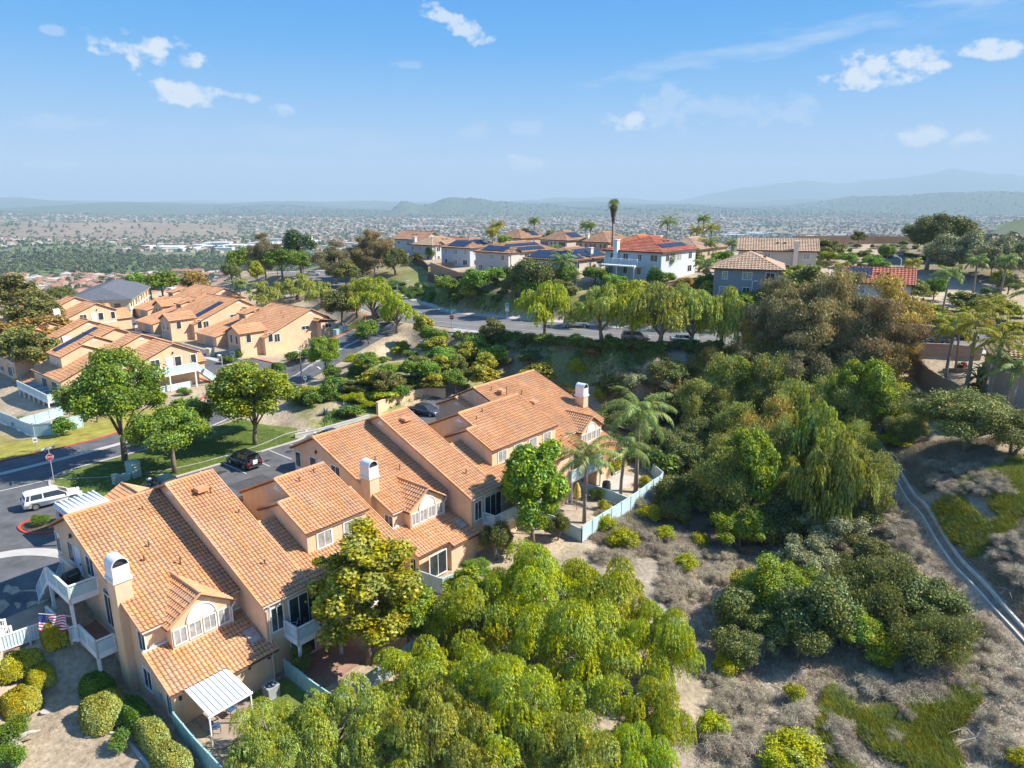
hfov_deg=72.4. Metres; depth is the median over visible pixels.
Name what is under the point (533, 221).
queen palm
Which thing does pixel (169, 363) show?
door
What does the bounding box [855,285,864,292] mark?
window
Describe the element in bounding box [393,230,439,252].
house
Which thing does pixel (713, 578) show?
dry bush
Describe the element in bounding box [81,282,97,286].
valley house
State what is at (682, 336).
parked car
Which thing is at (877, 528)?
dry bush
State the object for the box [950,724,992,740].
dead branch
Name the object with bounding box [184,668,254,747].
patio cover
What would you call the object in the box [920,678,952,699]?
dry bush
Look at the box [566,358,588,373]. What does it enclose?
shrub
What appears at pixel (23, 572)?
parking lot
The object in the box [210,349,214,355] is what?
door
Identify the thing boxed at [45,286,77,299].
tree
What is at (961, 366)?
flowering shrub
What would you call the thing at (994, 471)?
dry bush
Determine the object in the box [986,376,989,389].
window
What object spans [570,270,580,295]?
fan palm
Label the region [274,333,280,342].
window
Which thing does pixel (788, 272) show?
garden tree
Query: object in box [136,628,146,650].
window
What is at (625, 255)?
window
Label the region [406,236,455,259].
house
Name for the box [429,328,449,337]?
bank tree
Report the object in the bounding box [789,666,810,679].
rock
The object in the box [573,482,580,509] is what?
garden umbrella
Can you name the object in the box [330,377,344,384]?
bank shrub
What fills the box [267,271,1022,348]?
street
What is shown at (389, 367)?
tree
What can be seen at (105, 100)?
sky
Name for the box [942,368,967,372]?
garden wall
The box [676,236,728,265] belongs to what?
house
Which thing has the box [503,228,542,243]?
house
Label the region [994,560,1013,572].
dry bush
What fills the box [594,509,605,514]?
dry bush
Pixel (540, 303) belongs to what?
pepper tree
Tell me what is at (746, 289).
window
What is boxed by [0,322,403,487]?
loop road
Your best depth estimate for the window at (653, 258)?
139.28 m
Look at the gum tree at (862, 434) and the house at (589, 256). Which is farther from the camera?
the house at (589, 256)
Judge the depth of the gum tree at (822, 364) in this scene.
94.56 m
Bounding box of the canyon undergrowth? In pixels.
[588,347,872,527]
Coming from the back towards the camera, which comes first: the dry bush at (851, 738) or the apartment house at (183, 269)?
the apartment house at (183, 269)
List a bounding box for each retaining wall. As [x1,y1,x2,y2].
[294,415,369,437]
[375,387,445,414]
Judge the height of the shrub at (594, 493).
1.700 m
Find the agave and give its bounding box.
[317,407,328,414]
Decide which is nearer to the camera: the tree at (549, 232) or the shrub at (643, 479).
the shrub at (643, 479)
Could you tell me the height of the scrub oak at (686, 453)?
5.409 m
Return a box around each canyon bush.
[591,386,606,400]
[594,380,619,392]
[609,455,626,473]
[613,394,628,400]
[622,443,643,460]
[643,447,681,475]
[647,424,674,432]
[658,417,679,424]
[681,375,692,387]
[695,440,708,453]
[726,568,755,589]
[750,630,779,660]
[852,505,885,527]
[863,630,908,668]
[865,594,880,619]
[888,410,907,426]
[899,413,932,441]
[902,607,954,619]
[903,612,970,655]
[907,391,932,399]
[910,387,929,395]
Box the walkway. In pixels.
[0,600,51,653]
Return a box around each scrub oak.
[594,400,644,429]
[598,374,635,393]
[628,425,680,453]
[629,414,656,431]
[638,392,685,416]
[641,373,681,396]
[646,359,692,381]
[651,474,704,510]
[657,499,691,525]
[660,437,707,472]
[672,415,721,451]
[680,470,727,494]
[693,399,723,418]
[699,494,747,514]
[707,505,773,553]
[708,624,760,667]
[711,583,779,635]
[736,549,825,606]
[746,482,777,511]
[750,493,807,546]
[761,612,835,662]
[770,571,869,640]
[775,533,839,574]
[797,512,872,551]
[815,547,925,623]
[818,606,885,648]
[845,532,890,561]
[878,568,975,620]
[880,603,990,674]
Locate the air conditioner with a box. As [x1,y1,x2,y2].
[261,679,280,700]
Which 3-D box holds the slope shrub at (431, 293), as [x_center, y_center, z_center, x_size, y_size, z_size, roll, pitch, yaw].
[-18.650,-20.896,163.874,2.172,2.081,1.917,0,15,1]
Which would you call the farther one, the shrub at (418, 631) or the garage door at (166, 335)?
the garage door at (166, 335)
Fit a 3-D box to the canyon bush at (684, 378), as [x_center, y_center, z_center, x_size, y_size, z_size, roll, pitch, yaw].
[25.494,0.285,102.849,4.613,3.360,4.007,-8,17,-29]
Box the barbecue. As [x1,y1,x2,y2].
[61,567,80,586]
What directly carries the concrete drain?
on the ground at (74, 662)
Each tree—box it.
[0,272,45,308]
[0,290,66,324]
[0,320,22,333]
[0,324,36,354]
[7,330,60,363]
[17,313,72,335]
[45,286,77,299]
[49,344,172,462]
[119,403,214,473]
[124,272,152,283]
[145,269,180,295]
[168,395,215,444]
[178,270,210,286]
[203,358,301,444]
[220,262,240,282]
[223,695,309,767]
[225,247,250,278]
[243,231,282,278]
[244,280,285,305]
[247,260,264,286]
[262,248,295,279]
[272,273,316,299]
[276,671,389,767]
[280,228,317,273]
[287,250,312,273]
[303,514,423,665]
[304,280,335,307]
[307,336,340,365]
[308,240,352,283]
[320,285,360,325]
[330,259,360,284]
[336,277,366,317]
[337,715,429,767]
[345,236,377,276]
[347,276,401,321]
[349,228,398,277]
[353,351,380,369]
[355,319,379,343]
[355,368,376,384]
[368,369,402,390]
[372,634,464,712]
[377,364,397,374]
[377,581,437,642]
[377,675,483,767]
[378,293,417,333]
[382,247,411,274]
[398,360,419,376]
[401,357,424,375]
[407,355,433,374]
[411,251,424,259]
[412,313,434,340]
[415,360,440,376]
[418,325,438,339]
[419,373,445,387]
[421,571,529,670]
[423,336,447,349]
[425,246,434,256]
[426,698,536,767]
[427,346,455,357]
[428,354,459,368]
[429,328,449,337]
[431,594,509,658]
[432,350,461,364]
[434,275,460,300]
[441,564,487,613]
[442,368,467,393]
[446,645,576,767]
[447,350,467,369]
[454,341,479,368]
[459,268,492,300]
[460,284,480,304]
[462,334,491,350]
[468,364,499,382]
[472,351,498,366]
[476,345,508,359]
[478,316,507,344]
[478,538,592,630]
[486,266,507,280]
[498,235,513,242]
[499,274,526,299]
[499,436,570,543]
[502,265,511,278]
[508,257,557,290]
[512,280,571,334]
[512,597,657,729]
[514,710,620,767]
[515,280,542,290]
[517,361,555,379]
[542,230,553,236]
[547,279,581,295]
[551,555,658,654]
[554,267,573,281]
[558,301,584,326]
[564,265,578,271]
[576,282,626,339]
[580,266,609,285]
[601,273,627,293]
[602,719,679,767]
[607,281,654,304]
[607,290,661,346]
[610,675,696,756]
[614,600,706,691]
[615,280,698,350]
[628,279,655,290]
[645,265,658,282]
[648,371,683,392]
[650,267,668,284]
[659,287,722,350]
[665,272,676,280]
[669,281,707,294]
[672,376,720,424]
[674,277,695,288]
[687,345,719,378]
[687,442,751,526]
[689,285,748,348]
[693,271,713,284]
[695,249,705,263]
[698,352,747,401]
[699,280,713,293]
[701,345,755,398]
[702,381,744,422]
[703,430,732,460]
[708,250,734,261]
[709,398,759,434]
[710,292,732,314]
[710,353,753,396]
[717,315,780,362]
[721,424,781,515]
[725,409,761,440]
[730,291,760,305]
[730,429,782,481]
[731,273,806,355]
[735,422,777,449]
[736,362,774,407]
[741,350,799,417]
[742,392,806,438]
[755,386,797,424]
[756,278,800,300]
[759,281,838,360]
[761,329,838,385]
[765,413,805,473]
[765,429,804,476]
[771,468,804,514]
[778,371,820,410]
[779,268,879,367]
[781,430,880,533]
[782,269,793,277]
[783,396,846,464]
[786,265,807,272]
[787,387,817,426]
[788,264,825,290]
[788,384,840,416]
[791,470,857,536]
[795,421,854,466]
[798,404,834,423]
[803,320,870,385]
[805,371,838,407]
[805,439,870,510]
[808,264,877,339]
[810,307,900,384]
[815,367,876,421]
[816,260,830,270]
[819,239,849,260]
[819,251,839,260]
[822,382,876,429]
[832,356,901,439]
[833,262,849,269]
[837,252,859,261]
[839,380,879,431]
[841,419,884,452]
[850,230,868,242]
[850,295,934,377]
[854,448,904,527]
[855,452,896,510]
[856,250,874,261]
[858,331,911,381]
[861,254,884,265]
[863,266,938,357]
[867,382,912,436]
[874,261,890,266]
[877,243,896,261]
[896,343,925,378]
[899,383,1023,452]
[901,211,985,246]
[910,279,932,297]
[921,229,1001,273]
[926,277,947,302]
[935,259,955,266]
[946,290,984,306]
[962,232,1023,272]
[976,408,1023,456]
[977,293,1006,300]
[986,297,1023,322]
[989,269,1011,289]
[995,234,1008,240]
[997,273,1022,293]
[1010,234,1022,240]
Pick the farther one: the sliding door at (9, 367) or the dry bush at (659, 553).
the sliding door at (9, 367)
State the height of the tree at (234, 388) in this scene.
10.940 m
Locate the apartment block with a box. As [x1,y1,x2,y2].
[73,279,152,315]
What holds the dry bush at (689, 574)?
on the ground at (74, 662)
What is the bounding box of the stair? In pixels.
[0,618,12,635]
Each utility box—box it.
[111,473,119,484]
[119,472,130,481]
[124,459,141,478]
[205,347,214,356]
[333,328,340,335]
[339,325,347,332]
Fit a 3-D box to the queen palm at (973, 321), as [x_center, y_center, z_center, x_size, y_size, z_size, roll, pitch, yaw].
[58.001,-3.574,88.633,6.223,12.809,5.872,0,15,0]
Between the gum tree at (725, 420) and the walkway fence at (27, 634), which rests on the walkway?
the walkway fence at (27, 634)
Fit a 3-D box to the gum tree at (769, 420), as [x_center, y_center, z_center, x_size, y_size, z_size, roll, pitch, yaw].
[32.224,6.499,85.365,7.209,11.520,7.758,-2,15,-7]
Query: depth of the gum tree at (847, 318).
95.74 m
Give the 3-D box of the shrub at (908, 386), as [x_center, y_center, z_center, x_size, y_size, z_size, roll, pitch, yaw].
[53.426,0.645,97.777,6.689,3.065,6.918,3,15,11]
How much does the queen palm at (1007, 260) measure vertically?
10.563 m
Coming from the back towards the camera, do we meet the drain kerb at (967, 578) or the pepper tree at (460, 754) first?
the drain kerb at (967, 578)
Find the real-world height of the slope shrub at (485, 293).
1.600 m
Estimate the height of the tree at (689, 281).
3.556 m
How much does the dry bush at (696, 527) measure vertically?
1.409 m
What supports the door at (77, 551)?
in the townhouse row at (188, 581)
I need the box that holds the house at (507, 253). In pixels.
[473,240,556,270]
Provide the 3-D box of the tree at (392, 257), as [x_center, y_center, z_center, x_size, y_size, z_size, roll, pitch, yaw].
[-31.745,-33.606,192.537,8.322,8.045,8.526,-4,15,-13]
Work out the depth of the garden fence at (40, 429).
91.02 m
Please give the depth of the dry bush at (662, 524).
72.85 m
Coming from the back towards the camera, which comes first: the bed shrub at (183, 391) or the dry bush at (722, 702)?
the bed shrub at (183, 391)
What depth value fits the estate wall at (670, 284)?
134.13 m
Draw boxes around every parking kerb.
[48,417,231,485]
[142,429,306,486]
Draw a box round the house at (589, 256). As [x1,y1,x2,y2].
[522,246,605,275]
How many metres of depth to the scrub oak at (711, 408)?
94.12 m
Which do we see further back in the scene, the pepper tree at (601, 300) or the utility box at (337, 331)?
the utility box at (337, 331)
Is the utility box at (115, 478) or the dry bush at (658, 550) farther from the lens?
the utility box at (115, 478)
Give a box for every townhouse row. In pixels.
[0,295,132,329]
[0,317,215,407]
[36,461,401,724]
[134,283,246,316]
[134,293,336,356]
[289,369,623,576]
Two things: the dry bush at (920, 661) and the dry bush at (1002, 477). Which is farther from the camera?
the dry bush at (1002, 477)
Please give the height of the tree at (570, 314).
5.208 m
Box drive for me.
[232,358,296,372]
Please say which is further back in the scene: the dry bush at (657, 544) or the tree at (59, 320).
the tree at (59, 320)
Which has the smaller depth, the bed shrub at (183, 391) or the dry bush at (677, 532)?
the dry bush at (677, 532)
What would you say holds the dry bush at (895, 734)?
on the ground at (74, 662)
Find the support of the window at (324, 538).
in the townhouse row at (188, 581)
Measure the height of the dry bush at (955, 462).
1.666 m
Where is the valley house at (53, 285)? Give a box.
[47,284,61,287]
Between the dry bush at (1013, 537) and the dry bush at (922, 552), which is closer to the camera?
the dry bush at (1013, 537)
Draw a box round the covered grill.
[602,480,610,489]
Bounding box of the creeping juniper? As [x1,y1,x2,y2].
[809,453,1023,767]
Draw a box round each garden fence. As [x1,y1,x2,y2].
[0,412,83,436]
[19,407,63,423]
[283,658,334,703]
[334,632,438,702]
[540,513,582,541]
[579,481,627,503]
[581,476,659,542]
[642,457,663,480]
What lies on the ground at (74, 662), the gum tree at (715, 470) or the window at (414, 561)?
the gum tree at (715, 470)
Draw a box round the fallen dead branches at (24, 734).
[5,730,40,746]
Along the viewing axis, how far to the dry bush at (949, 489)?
68.31 m
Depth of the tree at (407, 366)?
102.34 m
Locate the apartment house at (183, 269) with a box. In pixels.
[179,268,191,272]
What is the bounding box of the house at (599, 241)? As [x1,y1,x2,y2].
[576,231,627,251]
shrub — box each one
[0,711,31,747]
[0,742,30,767]
[29,513,50,526]
[49,416,78,435]
[107,726,129,752]
[176,387,193,395]
[218,355,237,362]
[228,349,243,356]
[283,351,298,361]
[285,391,303,404]
[289,644,312,673]
[298,348,308,357]
[299,386,316,392]
[302,387,323,404]
[319,379,339,396]
[322,363,341,376]
[323,391,340,399]
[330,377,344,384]
[334,405,365,416]
[335,386,345,394]
[338,394,347,400]
[339,379,364,391]
[341,357,352,362]
[342,392,363,401]
[343,353,360,362]
[347,364,365,373]
[349,392,366,402]
[352,331,369,337]
[355,385,370,393]
[358,398,378,407]
[364,389,380,396]
[370,390,399,399]
[378,356,387,362]
[381,314,395,322]
[385,385,409,397]
[390,346,398,355]
[391,363,401,369]
[394,340,409,347]
[396,346,408,353]
[396,374,408,384]
[398,383,411,396]
[402,350,418,356]
[404,383,420,389]
[405,375,415,383]
[406,292,415,297]
[407,614,430,641]
[415,343,429,349]
[415,376,427,387]
[426,296,433,302]
[428,290,435,296]
[448,291,456,297]
[451,330,463,338]
[453,294,463,300]
[459,332,479,341]
[459,367,472,386]
[460,556,491,576]
[466,358,475,364]
[477,518,513,560]
[480,291,488,297]
[485,337,494,345]
[489,294,496,304]
[491,333,506,343]
[493,295,501,302]
[496,290,508,296]
[496,330,511,341]
[497,356,513,365]
[509,330,529,342]
[517,332,536,342]
[517,350,540,364]
[531,333,547,342]
[542,332,563,347]
[542,510,570,540]
[549,504,559,515]
[556,336,568,345]
[557,383,574,395]
[566,333,584,346]
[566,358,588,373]
[577,336,595,347]
[583,347,599,360]
[587,339,609,348]
[589,487,604,500]
[596,513,617,530]
[597,499,611,509]
[603,333,619,347]
[604,524,640,548]
[608,362,649,393]
[613,339,627,349]
[625,337,639,350]
[633,338,656,349]
[635,503,663,521]
[638,475,651,485]
[644,340,667,351]
[655,525,676,539]
[663,340,682,349]
[672,338,687,349]
[674,552,700,571]
[682,339,704,351]
[690,531,709,546]
[694,342,714,351]
[696,707,731,736]
[701,340,724,350]
[710,649,745,678]
[756,743,797,767]
[761,724,826,767]
[782,681,807,702]
[877,432,913,446]
[881,411,931,447]
[897,240,909,244]
[897,379,923,393]
[903,252,917,257]
[925,302,936,310]
[926,311,957,326]
[935,306,948,311]
[955,301,983,312]
[957,362,967,367]
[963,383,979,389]
[978,287,991,292]
[997,321,1023,333]
[1004,745,1023,765]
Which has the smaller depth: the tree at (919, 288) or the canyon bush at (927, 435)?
the canyon bush at (927, 435)
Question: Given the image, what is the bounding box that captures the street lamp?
[296,350,302,383]
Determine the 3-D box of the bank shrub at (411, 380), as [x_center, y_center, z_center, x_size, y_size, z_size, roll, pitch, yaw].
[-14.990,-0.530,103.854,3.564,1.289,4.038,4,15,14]
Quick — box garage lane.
[124,316,299,377]
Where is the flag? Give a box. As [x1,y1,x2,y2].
[38,613,71,630]
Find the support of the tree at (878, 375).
on the ground at (74, 662)
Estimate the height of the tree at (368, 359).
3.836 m
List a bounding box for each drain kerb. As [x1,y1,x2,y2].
[869,437,1023,641]
[874,432,1023,629]
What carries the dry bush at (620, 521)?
on the ground at (74, 662)
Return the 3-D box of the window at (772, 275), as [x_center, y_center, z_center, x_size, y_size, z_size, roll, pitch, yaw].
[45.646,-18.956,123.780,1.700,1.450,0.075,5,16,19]
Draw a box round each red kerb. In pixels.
[0,378,210,461]
[17,519,53,533]
[251,314,366,364]
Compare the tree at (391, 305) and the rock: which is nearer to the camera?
the rock
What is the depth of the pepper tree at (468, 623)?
49.36 m
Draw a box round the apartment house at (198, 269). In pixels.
[191,268,203,272]
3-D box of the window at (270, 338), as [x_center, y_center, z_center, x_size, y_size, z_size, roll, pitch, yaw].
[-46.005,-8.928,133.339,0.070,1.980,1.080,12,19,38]
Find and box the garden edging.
[85,731,149,767]
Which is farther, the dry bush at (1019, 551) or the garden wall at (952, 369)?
the garden wall at (952, 369)
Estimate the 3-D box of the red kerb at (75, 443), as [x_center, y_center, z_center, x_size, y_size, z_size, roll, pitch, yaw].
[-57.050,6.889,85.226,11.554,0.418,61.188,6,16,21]
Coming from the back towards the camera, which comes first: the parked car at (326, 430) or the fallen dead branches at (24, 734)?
the parked car at (326, 430)
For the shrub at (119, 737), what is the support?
on the ground at (74, 662)
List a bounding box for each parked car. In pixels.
[20,485,82,510]
[146,472,177,487]
[226,448,262,469]
[304,270,319,275]
[313,427,335,433]
[408,402,438,416]
[562,319,589,327]
[621,330,650,340]
[669,333,699,341]
[923,334,950,343]
[947,329,979,340]
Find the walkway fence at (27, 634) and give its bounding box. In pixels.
[0,623,39,653]
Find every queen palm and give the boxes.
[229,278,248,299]
[484,226,499,244]
[489,219,505,241]
[528,216,540,232]
[547,250,577,270]
[557,432,620,523]
[579,220,591,235]
[585,222,596,235]
[597,424,652,494]
[602,385,677,492]
[657,214,678,238]
[689,224,705,235]
[693,254,719,273]
[697,214,710,234]
[699,236,719,249]
[703,221,720,239]
[724,238,736,251]
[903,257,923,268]
[931,264,966,312]
[931,317,974,377]
[941,309,976,371]
[946,305,1010,389]
[964,253,989,292]
[969,323,1023,398]
[972,294,1014,339]
[996,253,1021,293]
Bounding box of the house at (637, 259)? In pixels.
[599,235,698,283]
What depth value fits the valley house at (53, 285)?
933.90 m
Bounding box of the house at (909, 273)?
[843,265,916,313]
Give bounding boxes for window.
[0,358,4,371]
[41,376,47,388]
[50,355,54,364]
[54,530,62,553]
[55,357,59,366]
[66,539,75,564]
[84,553,95,578]
[98,312,103,319]
[102,586,114,629]
[110,311,115,318]
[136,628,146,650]
[142,665,153,693]
[150,359,160,367]
[165,693,173,718]
[174,355,181,365]
[176,321,181,328]
[190,353,196,362]
[196,319,201,328]
[203,321,208,327]
[245,334,251,342]
[267,332,273,342]
[269,603,284,633]
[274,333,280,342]
[290,638,316,653]
[294,450,301,467]
[301,325,308,329]
[309,455,316,464]
[316,527,332,550]
[325,323,331,327]
[330,463,340,477]
[343,516,357,535]
[384,513,393,527]
[410,558,416,572]
[474,499,481,521]
[489,254,493,259]
[497,448,506,463]
[528,436,536,446]
[543,430,550,442]
[623,253,628,259]
[637,254,641,260]
[637,267,640,274]
[650,254,657,261]
[677,253,681,259]
[687,264,691,271]
[719,286,728,293]
[722,271,727,278]
[742,272,752,279]
[742,287,749,292]
[764,252,770,257]
[765,272,774,280]
[803,253,809,259]
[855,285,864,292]
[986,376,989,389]
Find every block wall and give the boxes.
[908,359,964,403]
[917,343,982,359]
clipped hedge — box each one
[0,647,45,683]
[0,683,42,721]
[23,661,56,690]
[39,614,70,651]
[77,687,124,737]
[78,669,117,700]
[121,694,152,732]
[132,714,172,757]
[148,739,195,767]
[271,362,286,370]
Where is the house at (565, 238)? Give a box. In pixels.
[538,230,585,246]
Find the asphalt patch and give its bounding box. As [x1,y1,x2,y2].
[227,474,271,490]
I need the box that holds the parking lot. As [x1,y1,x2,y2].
[0,396,443,618]
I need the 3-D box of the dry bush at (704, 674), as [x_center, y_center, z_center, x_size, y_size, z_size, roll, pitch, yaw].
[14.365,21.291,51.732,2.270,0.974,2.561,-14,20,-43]
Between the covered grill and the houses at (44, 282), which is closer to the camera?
the covered grill
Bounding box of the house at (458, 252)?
[439,237,498,266]
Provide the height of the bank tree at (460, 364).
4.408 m
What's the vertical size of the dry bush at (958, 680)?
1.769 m
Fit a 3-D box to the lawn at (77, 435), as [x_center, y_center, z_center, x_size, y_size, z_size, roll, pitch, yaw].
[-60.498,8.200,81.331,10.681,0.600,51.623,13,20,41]
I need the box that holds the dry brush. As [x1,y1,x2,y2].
[585,435,1023,767]
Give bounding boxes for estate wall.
[430,262,464,277]
[435,262,452,266]
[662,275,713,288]
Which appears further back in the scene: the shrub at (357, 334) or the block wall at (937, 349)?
the shrub at (357, 334)
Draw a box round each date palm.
[975,343,1023,406]
[1007,271,1023,298]
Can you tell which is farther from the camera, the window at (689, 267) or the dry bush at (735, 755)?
the window at (689, 267)
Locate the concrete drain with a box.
[873,438,1023,637]
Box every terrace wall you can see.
[927,327,1023,335]
[934,313,996,323]
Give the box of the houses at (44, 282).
[0,213,1023,289]
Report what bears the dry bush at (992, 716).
on the ground at (74, 662)
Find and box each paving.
[194,699,265,749]
[276,641,365,687]
[513,502,599,538]
[596,472,633,492]
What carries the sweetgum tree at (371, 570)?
on the ground at (74, 662)
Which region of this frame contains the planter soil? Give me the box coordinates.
[21,514,59,531]
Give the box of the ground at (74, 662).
[0,168,1023,767]
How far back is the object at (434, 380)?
100.96 m
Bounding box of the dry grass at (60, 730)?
[22,677,136,767]
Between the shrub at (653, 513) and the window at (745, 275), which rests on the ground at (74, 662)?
the shrub at (653, 513)
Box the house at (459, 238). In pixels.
[449,237,466,239]
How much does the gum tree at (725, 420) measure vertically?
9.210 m
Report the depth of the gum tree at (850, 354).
96.12 m
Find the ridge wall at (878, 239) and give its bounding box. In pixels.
[795,236,925,245]
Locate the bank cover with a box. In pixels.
[320,279,702,426]
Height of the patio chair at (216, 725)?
0.950 m
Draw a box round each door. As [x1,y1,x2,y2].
[6,361,13,377]
[51,380,57,392]
[73,545,84,576]
[91,313,96,321]
[119,475,129,481]
[132,463,140,477]
[144,324,150,332]
[163,331,170,340]
[165,357,172,367]
[205,337,212,345]
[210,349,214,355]
[230,344,239,356]
[287,591,314,625]
[429,548,446,576]
[484,490,501,516]
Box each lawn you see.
[0,406,169,459]
[54,419,297,496]
[245,677,310,761]
[281,318,362,360]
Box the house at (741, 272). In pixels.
[711,251,785,307]
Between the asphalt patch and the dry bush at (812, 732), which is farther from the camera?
the asphalt patch
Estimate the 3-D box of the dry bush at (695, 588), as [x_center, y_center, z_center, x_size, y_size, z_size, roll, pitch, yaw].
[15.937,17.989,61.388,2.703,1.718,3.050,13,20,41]
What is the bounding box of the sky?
[0,0,1023,201]
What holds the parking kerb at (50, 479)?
on the parking lot
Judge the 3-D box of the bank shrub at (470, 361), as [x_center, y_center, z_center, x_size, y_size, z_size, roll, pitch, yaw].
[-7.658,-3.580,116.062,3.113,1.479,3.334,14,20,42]
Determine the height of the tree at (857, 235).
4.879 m
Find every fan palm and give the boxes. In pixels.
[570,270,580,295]
[608,198,619,245]
[921,242,931,269]
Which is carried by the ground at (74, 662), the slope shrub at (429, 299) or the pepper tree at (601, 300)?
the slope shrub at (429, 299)
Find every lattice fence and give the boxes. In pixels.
[172,711,222,767]
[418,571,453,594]
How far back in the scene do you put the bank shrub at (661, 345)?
104.93 m
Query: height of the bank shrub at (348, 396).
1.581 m
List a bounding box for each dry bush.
[583,545,613,563]
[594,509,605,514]
[602,548,619,561]
[611,546,640,565]
[613,517,626,528]
[614,546,639,564]
[635,496,649,507]
[635,511,647,518]
[636,528,652,539]
[643,533,662,542]
[646,540,675,555]
[646,543,673,557]
[647,524,656,532]
[649,584,683,602]
[652,545,662,555]
[653,555,674,563]
[653,570,686,585]
[655,520,673,527]
[657,580,689,600]
[657,590,683,603]
[658,558,684,578]
[661,560,673,568]
[662,535,672,542]
[663,518,682,529]
[663,540,686,554]
[665,537,691,549]
[665,581,685,594]
[667,600,692,614]
[670,527,686,540]
[677,533,699,546]
[678,544,701,557]
[679,529,696,545]
[679,571,696,580]
[684,579,707,599]
[689,522,706,531]
[691,510,711,521]
[691,543,703,552]
[693,662,720,681]
[696,547,717,559]
[696,559,704,565]
[697,589,717,600]
[698,567,729,582]
[698,729,744,760]
[703,599,716,609]
[704,525,716,532]
[705,561,736,573]
[705,671,734,688]
[705,692,736,713]
[708,574,720,584]
[713,548,738,566]
[714,680,765,713]
[718,559,735,566]
[718,688,742,706]
[720,577,729,584]
[720,717,750,737]
[723,677,752,690]
[724,548,736,555]
[726,748,744,766]
[727,728,765,767]
[733,539,750,545]
[733,558,751,568]
[737,536,762,544]
[737,715,764,739]
[739,544,759,553]
[739,679,775,715]
[763,723,780,736]
[771,711,796,728]
[777,696,821,731]
[781,683,814,699]
[788,694,818,712]
[797,725,822,741]
[819,709,856,740]
[820,735,869,765]
[833,682,857,698]
[836,540,851,551]
[839,731,860,746]
[847,551,857,559]
[851,667,897,697]
[865,676,924,709]
[869,521,893,532]
[876,655,909,670]
[878,526,894,538]
[880,503,897,515]
[882,724,908,743]
[883,513,903,523]
[883,521,917,539]
[884,539,921,553]
[887,503,905,513]
[892,516,926,530]
[892,532,925,549]
[892,537,915,549]
[892,671,940,704]
[896,554,915,563]
[897,706,918,722]
[901,651,942,671]
[905,528,921,538]
[905,658,959,690]
[910,546,935,559]
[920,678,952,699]
[921,458,940,467]
[925,478,945,487]
[925,653,968,678]
[926,470,951,482]
[926,574,956,590]
[931,465,949,472]
[932,460,953,471]
[936,686,962,703]
[938,666,952,679]
[940,481,965,494]
[941,458,965,468]
[941,483,956,496]
[941,486,954,495]
[942,473,957,480]
[945,454,964,463]
[945,667,977,695]
[948,478,958,485]
[950,462,981,473]
[955,468,965,476]
[957,462,978,469]
[958,654,979,671]
[959,479,975,490]
[963,608,1001,625]
[964,460,986,470]
[966,470,993,480]
[968,734,1006,761]
[969,484,985,491]
[970,650,1011,675]
[971,618,1007,639]
[972,487,991,496]
[973,472,984,478]
[973,637,1003,651]
[975,478,996,489]
[975,675,1020,699]
[976,721,1023,754]
[977,477,988,484]
[978,481,993,490]
[978,707,1007,727]
[978,733,1006,750]
[980,618,994,634]
[981,466,1008,473]
[981,617,1009,640]
[982,551,1002,562]
[983,480,1020,496]
[983,624,1007,641]
[987,546,1018,558]
[988,529,1023,547]
[988,534,1012,548]
[990,457,1008,464]
[993,475,1008,483]
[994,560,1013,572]
[998,541,1023,557]
[998,560,1020,568]
[998,562,1023,580]
[1004,571,1023,586]
[1007,669,1023,687]
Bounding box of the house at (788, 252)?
[736,237,819,267]
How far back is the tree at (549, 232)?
230.53 m
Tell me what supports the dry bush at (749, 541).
on the ground at (74, 662)
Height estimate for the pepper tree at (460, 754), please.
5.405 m
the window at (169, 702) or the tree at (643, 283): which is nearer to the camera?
the window at (169, 702)
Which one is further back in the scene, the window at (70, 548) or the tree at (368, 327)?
the tree at (368, 327)
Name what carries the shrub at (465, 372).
on the ground at (74, 662)
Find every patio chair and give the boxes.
[207,719,220,735]
[225,704,236,716]
[296,617,306,626]
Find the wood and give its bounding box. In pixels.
[0,191,1023,299]
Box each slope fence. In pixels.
[407,255,427,271]
[428,273,463,282]
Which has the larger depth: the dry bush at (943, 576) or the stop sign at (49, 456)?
the stop sign at (49, 456)
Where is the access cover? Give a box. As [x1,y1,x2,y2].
[40,708,51,714]
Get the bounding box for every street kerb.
[299,270,739,332]
[435,325,984,349]
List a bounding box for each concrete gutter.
[0,432,152,474]
[0,548,58,557]
[135,323,232,364]
[286,333,371,380]
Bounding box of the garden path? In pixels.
[54,429,308,478]
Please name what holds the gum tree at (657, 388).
on the ground at (74, 662)
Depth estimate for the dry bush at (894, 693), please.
48.09 m
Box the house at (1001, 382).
[982,338,1023,407]
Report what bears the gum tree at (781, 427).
on the ground at (74, 662)
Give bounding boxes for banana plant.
[957,364,986,394]
[972,363,985,384]
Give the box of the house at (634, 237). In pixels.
[609,234,662,244]
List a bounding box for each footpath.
[289,270,931,332]
[449,328,985,356]
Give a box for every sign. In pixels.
[32,437,37,450]
[41,444,54,482]
[447,308,455,321]
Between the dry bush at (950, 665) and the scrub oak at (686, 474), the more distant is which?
the scrub oak at (686, 474)

